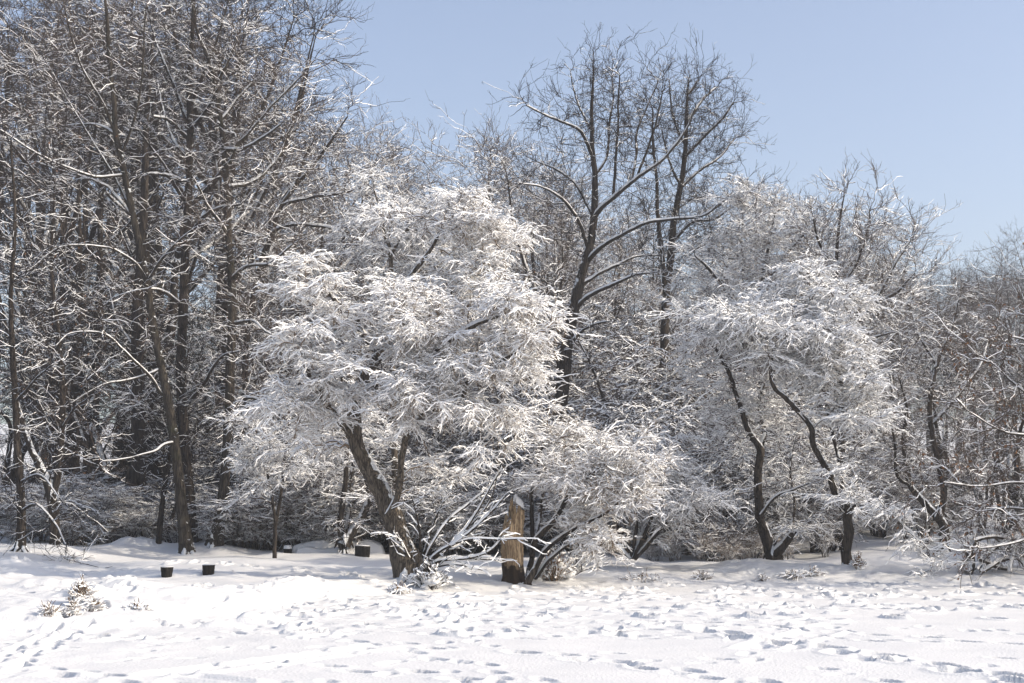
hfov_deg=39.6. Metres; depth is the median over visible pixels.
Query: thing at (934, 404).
tree
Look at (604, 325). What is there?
tree
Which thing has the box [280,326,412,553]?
forked tree
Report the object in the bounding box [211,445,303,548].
shrub
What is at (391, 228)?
wood tree
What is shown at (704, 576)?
grass tuft
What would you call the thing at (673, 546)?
brush
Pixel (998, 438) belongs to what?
tree
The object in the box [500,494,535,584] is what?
tree stump
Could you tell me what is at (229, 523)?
shrub
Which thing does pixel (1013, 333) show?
wood tree
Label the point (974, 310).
wood tree
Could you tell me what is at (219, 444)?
tree
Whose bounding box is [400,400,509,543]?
shrub
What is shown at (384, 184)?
wood tree
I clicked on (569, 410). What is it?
shrub
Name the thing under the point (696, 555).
brush
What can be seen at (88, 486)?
shrub
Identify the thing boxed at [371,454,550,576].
stem shoots
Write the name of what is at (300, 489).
shrub
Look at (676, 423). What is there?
shrub
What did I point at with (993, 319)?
wood tree
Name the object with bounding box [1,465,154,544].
shrub
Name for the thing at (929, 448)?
wood tree
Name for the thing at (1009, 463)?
tree
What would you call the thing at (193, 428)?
tree
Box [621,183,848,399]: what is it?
wood tree
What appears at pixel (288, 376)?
tree
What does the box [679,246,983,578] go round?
snowy tree
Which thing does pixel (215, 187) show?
wood tree
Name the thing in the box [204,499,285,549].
shrub
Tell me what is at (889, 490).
shrub
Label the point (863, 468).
shrub
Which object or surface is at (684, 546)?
brush
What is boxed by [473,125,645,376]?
wood tree
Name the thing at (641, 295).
wood tree
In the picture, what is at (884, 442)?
shrub
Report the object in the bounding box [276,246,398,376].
tree
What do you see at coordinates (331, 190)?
wood tree
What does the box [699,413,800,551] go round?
shrub
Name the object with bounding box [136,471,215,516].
shrub
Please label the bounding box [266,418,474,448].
shrub
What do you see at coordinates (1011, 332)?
wood tree
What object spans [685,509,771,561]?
brush
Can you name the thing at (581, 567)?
dry stalks
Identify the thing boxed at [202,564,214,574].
log stool
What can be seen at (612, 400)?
shrub
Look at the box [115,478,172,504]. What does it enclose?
shrub
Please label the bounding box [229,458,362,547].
shrub
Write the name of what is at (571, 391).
shrub
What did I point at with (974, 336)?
wood tree
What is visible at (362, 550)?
log block
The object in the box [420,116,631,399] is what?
wood tree
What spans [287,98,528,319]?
wood tree
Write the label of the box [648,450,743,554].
shrub
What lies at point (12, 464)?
shrub
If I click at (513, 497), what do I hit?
shrub
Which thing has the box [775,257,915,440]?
wood tree
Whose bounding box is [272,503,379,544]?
shrub
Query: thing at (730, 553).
brush
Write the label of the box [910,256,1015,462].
wood tree
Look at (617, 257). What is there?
wood tree
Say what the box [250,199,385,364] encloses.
wood tree
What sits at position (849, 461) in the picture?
shrub
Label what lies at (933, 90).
sky
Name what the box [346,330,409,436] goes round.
tree
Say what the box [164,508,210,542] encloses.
shrub
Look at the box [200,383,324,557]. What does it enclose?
young tree
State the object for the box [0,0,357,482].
wood tree
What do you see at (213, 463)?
tree
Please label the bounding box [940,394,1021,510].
tree
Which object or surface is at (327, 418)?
tree
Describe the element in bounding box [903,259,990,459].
wood tree
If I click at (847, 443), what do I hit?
shrub
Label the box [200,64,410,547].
leaning tree
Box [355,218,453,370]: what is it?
wood tree
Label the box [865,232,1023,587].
brown oak
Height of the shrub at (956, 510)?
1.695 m
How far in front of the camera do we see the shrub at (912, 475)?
43.71 m
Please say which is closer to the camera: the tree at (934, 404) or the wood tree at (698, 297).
the tree at (934, 404)
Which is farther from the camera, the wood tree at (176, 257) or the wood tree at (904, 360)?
the wood tree at (904, 360)
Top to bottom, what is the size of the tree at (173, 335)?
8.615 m
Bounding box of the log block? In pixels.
[355,545,369,556]
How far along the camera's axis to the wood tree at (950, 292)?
77.17 m
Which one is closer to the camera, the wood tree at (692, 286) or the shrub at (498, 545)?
the shrub at (498, 545)
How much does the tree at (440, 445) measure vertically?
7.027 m
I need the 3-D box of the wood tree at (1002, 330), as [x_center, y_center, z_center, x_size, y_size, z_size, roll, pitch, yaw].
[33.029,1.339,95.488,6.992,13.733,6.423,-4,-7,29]
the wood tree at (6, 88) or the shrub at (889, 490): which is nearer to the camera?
the shrub at (889, 490)
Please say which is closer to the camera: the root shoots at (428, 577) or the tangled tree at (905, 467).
the root shoots at (428, 577)
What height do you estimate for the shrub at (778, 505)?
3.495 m
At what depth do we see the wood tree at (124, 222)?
59.34 m
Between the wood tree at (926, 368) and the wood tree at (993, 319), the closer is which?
the wood tree at (926, 368)
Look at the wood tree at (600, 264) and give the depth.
84.27 m
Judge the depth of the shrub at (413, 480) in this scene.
39.90 m
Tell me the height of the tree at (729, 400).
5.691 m
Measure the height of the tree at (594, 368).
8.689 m
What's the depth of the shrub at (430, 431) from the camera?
43.88 m
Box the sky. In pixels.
[0,0,1023,423]
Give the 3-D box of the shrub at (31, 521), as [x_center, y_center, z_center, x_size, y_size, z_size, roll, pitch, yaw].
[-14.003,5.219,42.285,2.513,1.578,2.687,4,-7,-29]
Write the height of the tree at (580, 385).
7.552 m
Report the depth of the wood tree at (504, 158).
60.13 m
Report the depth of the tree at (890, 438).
49.29 m
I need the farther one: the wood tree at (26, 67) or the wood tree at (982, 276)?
the wood tree at (982, 276)
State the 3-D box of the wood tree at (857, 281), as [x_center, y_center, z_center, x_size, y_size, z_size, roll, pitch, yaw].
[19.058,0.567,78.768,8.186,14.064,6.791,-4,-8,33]
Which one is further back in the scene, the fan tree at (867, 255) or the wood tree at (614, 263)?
the wood tree at (614, 263)
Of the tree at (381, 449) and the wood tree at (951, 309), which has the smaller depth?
the tree at (381, 449)
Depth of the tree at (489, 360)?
49.05 m
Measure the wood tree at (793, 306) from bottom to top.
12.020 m
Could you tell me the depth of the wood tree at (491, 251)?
59.06 m
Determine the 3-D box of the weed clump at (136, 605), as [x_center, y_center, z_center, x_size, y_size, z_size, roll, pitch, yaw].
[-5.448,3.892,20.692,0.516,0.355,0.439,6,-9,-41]
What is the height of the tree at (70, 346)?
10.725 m
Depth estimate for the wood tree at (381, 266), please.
52.88 m
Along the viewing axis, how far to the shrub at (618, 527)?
39.29 m
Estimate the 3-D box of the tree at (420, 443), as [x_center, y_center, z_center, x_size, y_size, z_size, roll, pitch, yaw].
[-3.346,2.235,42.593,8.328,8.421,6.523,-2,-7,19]
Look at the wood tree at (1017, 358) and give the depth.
87.09 m
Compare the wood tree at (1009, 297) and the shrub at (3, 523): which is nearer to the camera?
the shrub at (3, 523)
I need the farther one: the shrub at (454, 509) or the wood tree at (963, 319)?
the wood tree at (963, 319)
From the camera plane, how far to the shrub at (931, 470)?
46.26 m
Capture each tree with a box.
[0,0,121,399]
[0,0,186,388]
[0,0,200,479]
[0,0,214,484]
[0,0,221,494]
[0,0,245,477]
[0,0,255,534]
[0,0,259,554]
[0,0,276,486]
[0,0,304,483]
[0,0,308,463]
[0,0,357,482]
[0,3,50,391]
[0,35,156,537]
[0,64,151,544]
[0,73,118,567]
[0,237,209,487]
[0,256,203,537]
[0,291,225,538]
[0,296,120,535]
[0,319,110,494]
[6,254,265,489]
[24,0,313,485]
[31,28,165,485]
[35,0,206,507]
[51,0,404,497]
[67,0,313,542]
[89,290,266,540]
[92,44,370,396]
[97,334,283,509]
[99,0,374,483]
[106,368,240,489]
[108,304,234,543]
[128,55,388,429]
[135,358,280,542]
[139,0,368,547]
[144,366,291,543]
[151,325,318,547]
[170,342,288,484]
[191,110,417,420]
[194,110,435,408]
[196,182,317,363]
[196,189,399,372]
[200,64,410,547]
[200,115,425,369]
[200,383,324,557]
[206,295,348,435]
[230,177,605,582]
[234,289,460,469]
[236,338,381,438]
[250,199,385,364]
[265,333,389,492]
[270,167,433,348]
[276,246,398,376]
[278,95,478,340]
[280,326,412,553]
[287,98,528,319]
[289,274,525,548]
[295,79,427,337]
[304,310,492,548]
[306,180,447,399]
[312,157,480,490]
[315,97,464,369]
[315,275,424,444]
[335,179,509,371]
[335,255,472,403]
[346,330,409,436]
[353,102,636,398]
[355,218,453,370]
[376,165,533,275]
[378,351,515,551]
[382,259,551,437]
[383,91,625,426]
[385,192,555,320]
[406,254,548,401]
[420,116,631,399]
[457,157,640,370]
[457,379,590,552]
[459,318,609,423]
[463,198,556,348]
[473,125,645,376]
[474,21,789,551]
[483,272,594,540]
[484,142,658,389]
[492,255,678,415]
[496,141,655,378]
[502,203,597,347]
[502,317,683,417]
[511,271,778,546]
[520,188,693,365]
[527,212,670,368]
[529,225,718,381]
[537,238,611,373]
[541,176,707,371]
[544,213,613,383]
[566,273,774,412]
[569,306,693,403]
[570,178,724,366]
[582,201,668,380]
[602,23,776,544]
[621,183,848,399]
[626,265,691,369]
[633,266,713,373]
[634,223,772,532]
[641,286,852,559]
[643,362,716,428]
[644,254,767,364]
[650,171,835,549]
[653,227,748,369]
[667,162,817,372]
[672,371,789,452]
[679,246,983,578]
[701,163,796,372]
[714,238,758,348]
[734,233,914,414]
[737,200,834,344]
[739,238,927,410]
[749,176,871,404]
[755,229,853,408]
[756,147,967,550]
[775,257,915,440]
[778,197,949,379]
[782,208,962,519]
[783,346,885,462]
[793,237,925,409]
[811,279,927,432]
[813,205,954,457]
[820,251,989,437]
[844,268,1018,551]
[845,341,936,472]
[858,303,926,440]
[863,251,966,416]
[872,259,953,450]
[874,242,954,410]
[874,340,956,454]
[886,322,1011,489]
[897,281,970,453]
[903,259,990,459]
[904,284,980,451]
[906,269,1000,454]
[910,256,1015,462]
[910,272,1022,458]
[911,261,993,409]
[916,276,1006,460]
[921,341,1023,529]
[927,264,1005,441]
[927,426,1021,531]
[936,232,1022,450]
[939,271,1019,442]
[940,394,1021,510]
[945,251,1023,451]
[947,233,1023,447]
[949,382,1023,522]
[964,267,1023,454]
[972,236,1023,460]
[980,262,1023,409]
[984,275,1023,383]
[987,277,1023,380]
[993,273,1023,320]
[999,220,1023,332]
[1000,256,1023,385]
[1000,293,1023,390]
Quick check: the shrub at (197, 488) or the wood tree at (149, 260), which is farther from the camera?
the wood tree at (149, 260)
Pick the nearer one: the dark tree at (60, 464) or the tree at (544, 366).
the dark tree at (60, 464)
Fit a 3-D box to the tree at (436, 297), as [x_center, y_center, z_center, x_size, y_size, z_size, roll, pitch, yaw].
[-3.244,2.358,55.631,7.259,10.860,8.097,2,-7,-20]
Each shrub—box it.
[0,452,63,493]
[0,471,147,539]
[0,484,64,541]
[0,511,16,540]
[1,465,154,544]
[3,493,66,540]
[26,519,47,541]
[57,477,156,543]
[60,471,203,542]
[62,461,170,498]
[79,493,173,543]
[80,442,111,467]
[88,492,146,542]
[112,459,199,495]
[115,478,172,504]
[128,518,171,540]
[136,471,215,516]
[157,484,246,544]
[163,484,242,541]
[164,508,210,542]
[175,482,301,548]
[194,477,334,549]
[196,400,400,544]
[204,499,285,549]
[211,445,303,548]
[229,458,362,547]
[235,434,391,539]
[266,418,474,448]
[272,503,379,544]
[278,458,512,549]
[335,454,468,552]
[340,424,457,489]
[369,491,484,554]
[375,462,515,555]
[382,419,447,464]
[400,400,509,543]
[406,477,545,554]
[418,440,544,554]
[444,381,632,547]
[446,438,538,546]
[456,385,636,541]
[473,466,578,550]
[489,475,638,553]
[490,320,750,426]
[492,478,576,552]
[511,377,690,550]
[516,486,656,551]
[533,397,739,546]
[536,374,806,551]
[538,328,802,414]
[554,413,762,560]
[596,378,768,556]
[604,515,662,551]
[606,347,887,456]
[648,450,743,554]
[660,481,740,550]
[662,391,805,552]
[670,390,855,543]
[694,382,885,533]
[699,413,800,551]
[705,438,823,557]
[722,422,894,552]
[798,443,867,509]
[801,467,876,550]
[831,422,933,472]
[846,454,921,536]
[851,453,882,525]
[853,461,916,537]
[858,444,952,496]
[874,490,923,538]
[883,471,970,543]
[889,459,976,519]
[911,459,957,522]
[913,482,975,534]
[915,448,1001,506]
[949,490,992,535]
[966,475,1023,533]
[967,446,1023,522]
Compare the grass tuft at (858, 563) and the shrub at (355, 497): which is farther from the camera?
the shrub at (355, 497)
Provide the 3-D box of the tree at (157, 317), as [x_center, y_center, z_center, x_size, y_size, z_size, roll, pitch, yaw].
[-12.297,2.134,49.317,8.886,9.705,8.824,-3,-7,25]
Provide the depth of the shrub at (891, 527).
40.17 m
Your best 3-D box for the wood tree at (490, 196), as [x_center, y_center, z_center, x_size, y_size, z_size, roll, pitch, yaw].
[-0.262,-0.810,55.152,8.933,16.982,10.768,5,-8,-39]
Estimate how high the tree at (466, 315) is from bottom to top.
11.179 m
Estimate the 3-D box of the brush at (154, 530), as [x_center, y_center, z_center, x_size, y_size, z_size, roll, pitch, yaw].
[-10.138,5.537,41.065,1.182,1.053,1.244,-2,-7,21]
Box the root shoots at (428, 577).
[401,557,452,589]
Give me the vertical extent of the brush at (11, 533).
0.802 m
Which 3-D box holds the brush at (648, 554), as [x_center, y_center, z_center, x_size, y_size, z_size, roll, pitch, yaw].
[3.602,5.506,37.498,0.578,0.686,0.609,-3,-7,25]
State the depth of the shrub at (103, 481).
44.02 m
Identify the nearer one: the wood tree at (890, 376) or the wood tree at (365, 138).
the wood tree at (890, 376)
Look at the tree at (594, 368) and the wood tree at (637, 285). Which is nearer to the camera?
the tree at (594, 368)
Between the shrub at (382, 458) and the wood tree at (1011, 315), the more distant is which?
the wood tree at (1011, 315)
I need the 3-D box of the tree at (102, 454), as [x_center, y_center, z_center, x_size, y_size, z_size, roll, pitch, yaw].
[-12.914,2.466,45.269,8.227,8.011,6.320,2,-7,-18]
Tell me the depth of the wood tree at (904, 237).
51.62 m
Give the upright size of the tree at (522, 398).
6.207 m
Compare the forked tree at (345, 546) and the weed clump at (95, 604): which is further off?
the forked tree at (345, 546)
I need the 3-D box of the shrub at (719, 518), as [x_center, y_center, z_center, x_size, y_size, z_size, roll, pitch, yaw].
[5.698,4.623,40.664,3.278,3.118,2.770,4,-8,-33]
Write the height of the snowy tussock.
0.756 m
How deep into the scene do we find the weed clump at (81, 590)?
20.59 m
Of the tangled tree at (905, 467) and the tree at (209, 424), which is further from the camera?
the tree at (209, 424)
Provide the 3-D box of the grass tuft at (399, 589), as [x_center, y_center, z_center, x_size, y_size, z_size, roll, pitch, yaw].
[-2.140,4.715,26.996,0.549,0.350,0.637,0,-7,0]
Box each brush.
[0,523,29,543]
[61,517,95,545]
[84,521,117,544]
[107,504,152,541]
[134,504,205,542]
[139,526,165,541]
[241,536,262,548]
[356,532,384,544]
[643,543,656,560]
[647,544,663,560]
[654,525,690,561]
[655,525,709,559]
[675,506,771,561]
[681,526,729,561]
[683,531,707,559]
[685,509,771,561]
[719,538,749,559]
[727,520,759,559]
[737,529,774,558]
[774,530,798,558]
[804,514,842,556]
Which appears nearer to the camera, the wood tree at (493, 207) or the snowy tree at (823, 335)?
the snowy tree at (823, 335)
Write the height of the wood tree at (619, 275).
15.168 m
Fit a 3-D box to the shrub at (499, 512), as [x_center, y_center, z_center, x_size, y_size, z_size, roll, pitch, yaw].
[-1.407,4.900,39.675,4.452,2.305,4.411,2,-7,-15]
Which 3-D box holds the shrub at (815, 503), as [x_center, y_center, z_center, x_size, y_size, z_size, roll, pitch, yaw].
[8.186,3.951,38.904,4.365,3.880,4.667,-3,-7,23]
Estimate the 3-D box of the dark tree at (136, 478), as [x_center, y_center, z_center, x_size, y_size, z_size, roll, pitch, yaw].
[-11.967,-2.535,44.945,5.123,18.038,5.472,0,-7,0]
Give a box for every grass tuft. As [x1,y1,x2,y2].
[387,582,412,594]
[618,569,662,582]
[689,570,714,580]
[755,573,770,581]
[772,568,806,579]
[802,565,827,576]
[849,551,866,569]
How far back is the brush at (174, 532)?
40.03 m
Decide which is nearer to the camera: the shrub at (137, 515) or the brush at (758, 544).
the brush at (758, 544)
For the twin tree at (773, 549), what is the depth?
34.16 m
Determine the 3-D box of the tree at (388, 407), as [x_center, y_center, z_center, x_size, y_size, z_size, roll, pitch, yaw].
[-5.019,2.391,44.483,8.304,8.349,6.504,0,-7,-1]
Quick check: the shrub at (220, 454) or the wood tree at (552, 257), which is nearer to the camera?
the shrub at (220, 454)
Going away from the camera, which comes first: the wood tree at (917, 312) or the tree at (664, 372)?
the tree at (664, 372)
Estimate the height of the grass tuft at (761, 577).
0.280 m
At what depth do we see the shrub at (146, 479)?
54.70 m
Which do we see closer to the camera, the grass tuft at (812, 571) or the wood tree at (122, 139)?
the grass tuft at (812, 571)
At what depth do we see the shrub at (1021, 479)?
42.06 m
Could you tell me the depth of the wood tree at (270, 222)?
52.84 m
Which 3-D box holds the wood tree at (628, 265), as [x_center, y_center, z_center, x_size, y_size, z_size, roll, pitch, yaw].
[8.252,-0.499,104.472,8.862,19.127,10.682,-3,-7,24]
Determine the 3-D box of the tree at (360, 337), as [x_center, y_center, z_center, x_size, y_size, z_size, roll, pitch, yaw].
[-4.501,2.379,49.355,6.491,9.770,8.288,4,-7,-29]
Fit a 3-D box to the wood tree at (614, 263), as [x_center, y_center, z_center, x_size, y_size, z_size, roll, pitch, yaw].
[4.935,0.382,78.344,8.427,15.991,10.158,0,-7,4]
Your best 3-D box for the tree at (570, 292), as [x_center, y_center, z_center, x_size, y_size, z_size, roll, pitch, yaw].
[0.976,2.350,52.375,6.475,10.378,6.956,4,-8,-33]
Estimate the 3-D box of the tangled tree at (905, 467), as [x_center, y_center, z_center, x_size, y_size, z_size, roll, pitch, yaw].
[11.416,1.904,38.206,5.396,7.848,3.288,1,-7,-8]
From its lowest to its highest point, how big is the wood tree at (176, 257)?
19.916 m
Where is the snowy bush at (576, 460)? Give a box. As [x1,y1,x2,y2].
[495,384,689,579]
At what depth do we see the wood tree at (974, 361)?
93.73 m
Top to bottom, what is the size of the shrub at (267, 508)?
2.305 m
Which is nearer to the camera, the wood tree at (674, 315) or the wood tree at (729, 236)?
the wood tree at (674, 315)
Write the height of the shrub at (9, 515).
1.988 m
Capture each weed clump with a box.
[36,600,63,617]
[62,597,86,616]
[65,571,100,603]
[83,595,107,611]
[122,597,154,610]
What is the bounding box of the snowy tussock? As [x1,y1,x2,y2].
[533,549,577,580]
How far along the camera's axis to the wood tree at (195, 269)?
59.92 m
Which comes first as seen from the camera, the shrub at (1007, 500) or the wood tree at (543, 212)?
the shrub at (1007, 500)
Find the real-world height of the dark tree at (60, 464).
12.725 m
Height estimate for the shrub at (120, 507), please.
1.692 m
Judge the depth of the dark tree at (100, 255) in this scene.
47.54 m
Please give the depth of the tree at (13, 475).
47.49 m
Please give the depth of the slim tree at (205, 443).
40.66 m
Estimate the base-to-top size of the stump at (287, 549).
0.377 m
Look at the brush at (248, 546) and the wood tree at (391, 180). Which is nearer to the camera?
the brush at (248, 546)
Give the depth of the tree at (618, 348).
49.97 m
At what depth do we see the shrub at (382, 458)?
41.71 m
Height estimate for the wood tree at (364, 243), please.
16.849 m
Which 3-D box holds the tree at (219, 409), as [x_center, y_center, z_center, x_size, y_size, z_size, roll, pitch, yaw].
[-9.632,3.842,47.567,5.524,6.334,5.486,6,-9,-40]
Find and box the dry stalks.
[560,534,611,574]
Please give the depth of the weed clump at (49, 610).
19.70 m
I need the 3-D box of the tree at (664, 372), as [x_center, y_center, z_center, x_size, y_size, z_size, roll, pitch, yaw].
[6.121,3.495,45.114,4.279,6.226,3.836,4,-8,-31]
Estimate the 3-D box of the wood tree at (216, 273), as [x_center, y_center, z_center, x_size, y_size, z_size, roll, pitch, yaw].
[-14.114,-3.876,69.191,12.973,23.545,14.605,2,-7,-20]
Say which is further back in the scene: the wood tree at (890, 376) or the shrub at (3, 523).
the wood tree at (890, 376)
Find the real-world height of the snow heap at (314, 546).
0.479 m
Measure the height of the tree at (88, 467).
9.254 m
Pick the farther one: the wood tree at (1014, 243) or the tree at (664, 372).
the wood tree at (1014, 243)
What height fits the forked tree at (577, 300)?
16.410 m
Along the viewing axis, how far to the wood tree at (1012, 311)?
95.86 m
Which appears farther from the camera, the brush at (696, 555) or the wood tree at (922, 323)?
the wood tree at (922, 323)
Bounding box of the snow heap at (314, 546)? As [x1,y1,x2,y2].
[292,539,385,553]
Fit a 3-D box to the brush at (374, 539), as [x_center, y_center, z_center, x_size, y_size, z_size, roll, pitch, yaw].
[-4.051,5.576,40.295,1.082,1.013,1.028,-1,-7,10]
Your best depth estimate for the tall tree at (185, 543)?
38.67 m
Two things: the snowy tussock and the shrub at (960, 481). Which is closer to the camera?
the snowy tussock
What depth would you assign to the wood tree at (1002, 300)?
87.61 m
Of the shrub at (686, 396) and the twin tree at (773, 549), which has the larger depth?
the shrub at (686, 396)
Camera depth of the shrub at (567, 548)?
40.24 m
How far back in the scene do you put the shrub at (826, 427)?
42.08 m
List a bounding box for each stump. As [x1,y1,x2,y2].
[283,545,291,552]
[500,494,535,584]
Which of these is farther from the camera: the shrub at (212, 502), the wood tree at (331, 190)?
the wood tree at (331, 190)
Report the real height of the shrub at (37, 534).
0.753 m
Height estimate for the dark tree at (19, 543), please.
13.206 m
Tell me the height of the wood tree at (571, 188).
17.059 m
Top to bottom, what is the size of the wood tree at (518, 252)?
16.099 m
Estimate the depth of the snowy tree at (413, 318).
28.11 m
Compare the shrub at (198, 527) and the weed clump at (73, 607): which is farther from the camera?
the shrub at (198, 527)
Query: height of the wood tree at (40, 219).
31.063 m
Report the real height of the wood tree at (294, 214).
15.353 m
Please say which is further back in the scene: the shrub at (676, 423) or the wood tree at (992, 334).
the wood tree at (992, 334)
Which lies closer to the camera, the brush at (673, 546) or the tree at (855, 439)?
the brush at (673, 546)
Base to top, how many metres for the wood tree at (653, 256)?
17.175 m
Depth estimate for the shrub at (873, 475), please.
40.91 m
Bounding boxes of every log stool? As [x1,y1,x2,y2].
[161,566,172,577]
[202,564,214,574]
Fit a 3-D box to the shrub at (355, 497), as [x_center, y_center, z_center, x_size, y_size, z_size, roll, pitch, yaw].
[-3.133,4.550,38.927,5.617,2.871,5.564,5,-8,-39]
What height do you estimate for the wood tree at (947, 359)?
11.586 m
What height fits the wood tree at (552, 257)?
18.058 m
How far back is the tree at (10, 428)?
52.83 m
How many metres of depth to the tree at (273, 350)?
50.05 m
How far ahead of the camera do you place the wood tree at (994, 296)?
105.73 m
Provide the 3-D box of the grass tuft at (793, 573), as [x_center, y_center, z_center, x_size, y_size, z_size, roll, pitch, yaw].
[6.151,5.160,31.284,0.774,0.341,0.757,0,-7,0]
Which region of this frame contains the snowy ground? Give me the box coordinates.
[0,421,1023,636]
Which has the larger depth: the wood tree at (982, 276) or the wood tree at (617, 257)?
the wood tree at (982, 276)
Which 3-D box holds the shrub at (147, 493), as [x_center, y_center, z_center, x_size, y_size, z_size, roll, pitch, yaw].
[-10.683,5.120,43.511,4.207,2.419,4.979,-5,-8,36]
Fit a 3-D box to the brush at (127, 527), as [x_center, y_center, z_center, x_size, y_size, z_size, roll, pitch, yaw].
[-11.177,5.413,41.878,1.672,1.506,1.759,5,-8,-36]
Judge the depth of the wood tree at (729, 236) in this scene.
68.31 m
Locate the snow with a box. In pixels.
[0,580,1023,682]
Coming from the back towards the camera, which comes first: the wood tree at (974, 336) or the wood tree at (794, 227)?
the wood tree at (974, 336)
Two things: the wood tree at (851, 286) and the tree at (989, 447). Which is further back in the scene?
the wood tree at (851, 286)
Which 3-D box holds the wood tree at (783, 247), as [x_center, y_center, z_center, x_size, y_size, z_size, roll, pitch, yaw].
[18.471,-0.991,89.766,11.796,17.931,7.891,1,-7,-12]
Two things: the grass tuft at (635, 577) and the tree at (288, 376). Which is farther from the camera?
the tree at (288, 376)
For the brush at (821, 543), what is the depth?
37.22 m
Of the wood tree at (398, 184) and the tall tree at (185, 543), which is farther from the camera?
the wood tree at (398, 184)
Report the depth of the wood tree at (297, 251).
61.03 m
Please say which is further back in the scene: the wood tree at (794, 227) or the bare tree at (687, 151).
the wood tree at (794, 227)
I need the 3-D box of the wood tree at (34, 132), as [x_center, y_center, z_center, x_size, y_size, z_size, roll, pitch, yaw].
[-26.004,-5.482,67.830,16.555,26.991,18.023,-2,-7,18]
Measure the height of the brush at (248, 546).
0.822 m
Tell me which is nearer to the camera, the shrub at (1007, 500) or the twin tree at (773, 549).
the twin tree at (773, 549)
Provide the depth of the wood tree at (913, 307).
94.94 m
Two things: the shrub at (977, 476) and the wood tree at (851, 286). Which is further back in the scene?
the wood tree at (851, 286)
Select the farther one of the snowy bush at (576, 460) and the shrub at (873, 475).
the shrub at (873, 475)
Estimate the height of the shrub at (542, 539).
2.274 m
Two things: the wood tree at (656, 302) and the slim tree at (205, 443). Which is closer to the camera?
the slim tree at (205, 443)
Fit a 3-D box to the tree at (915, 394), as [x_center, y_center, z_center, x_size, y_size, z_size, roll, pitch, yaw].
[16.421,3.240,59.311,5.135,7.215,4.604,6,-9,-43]
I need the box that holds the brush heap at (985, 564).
[934,489,1023,580]
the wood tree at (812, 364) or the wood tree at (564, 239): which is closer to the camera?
the wood tree at (812, 364)
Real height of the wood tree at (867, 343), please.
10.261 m
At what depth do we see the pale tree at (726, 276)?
41.33 m
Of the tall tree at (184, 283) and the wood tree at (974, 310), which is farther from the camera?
the wood tree at (974, 310)
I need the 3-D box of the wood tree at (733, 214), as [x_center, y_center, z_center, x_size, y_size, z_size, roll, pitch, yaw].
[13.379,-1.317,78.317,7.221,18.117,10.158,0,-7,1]

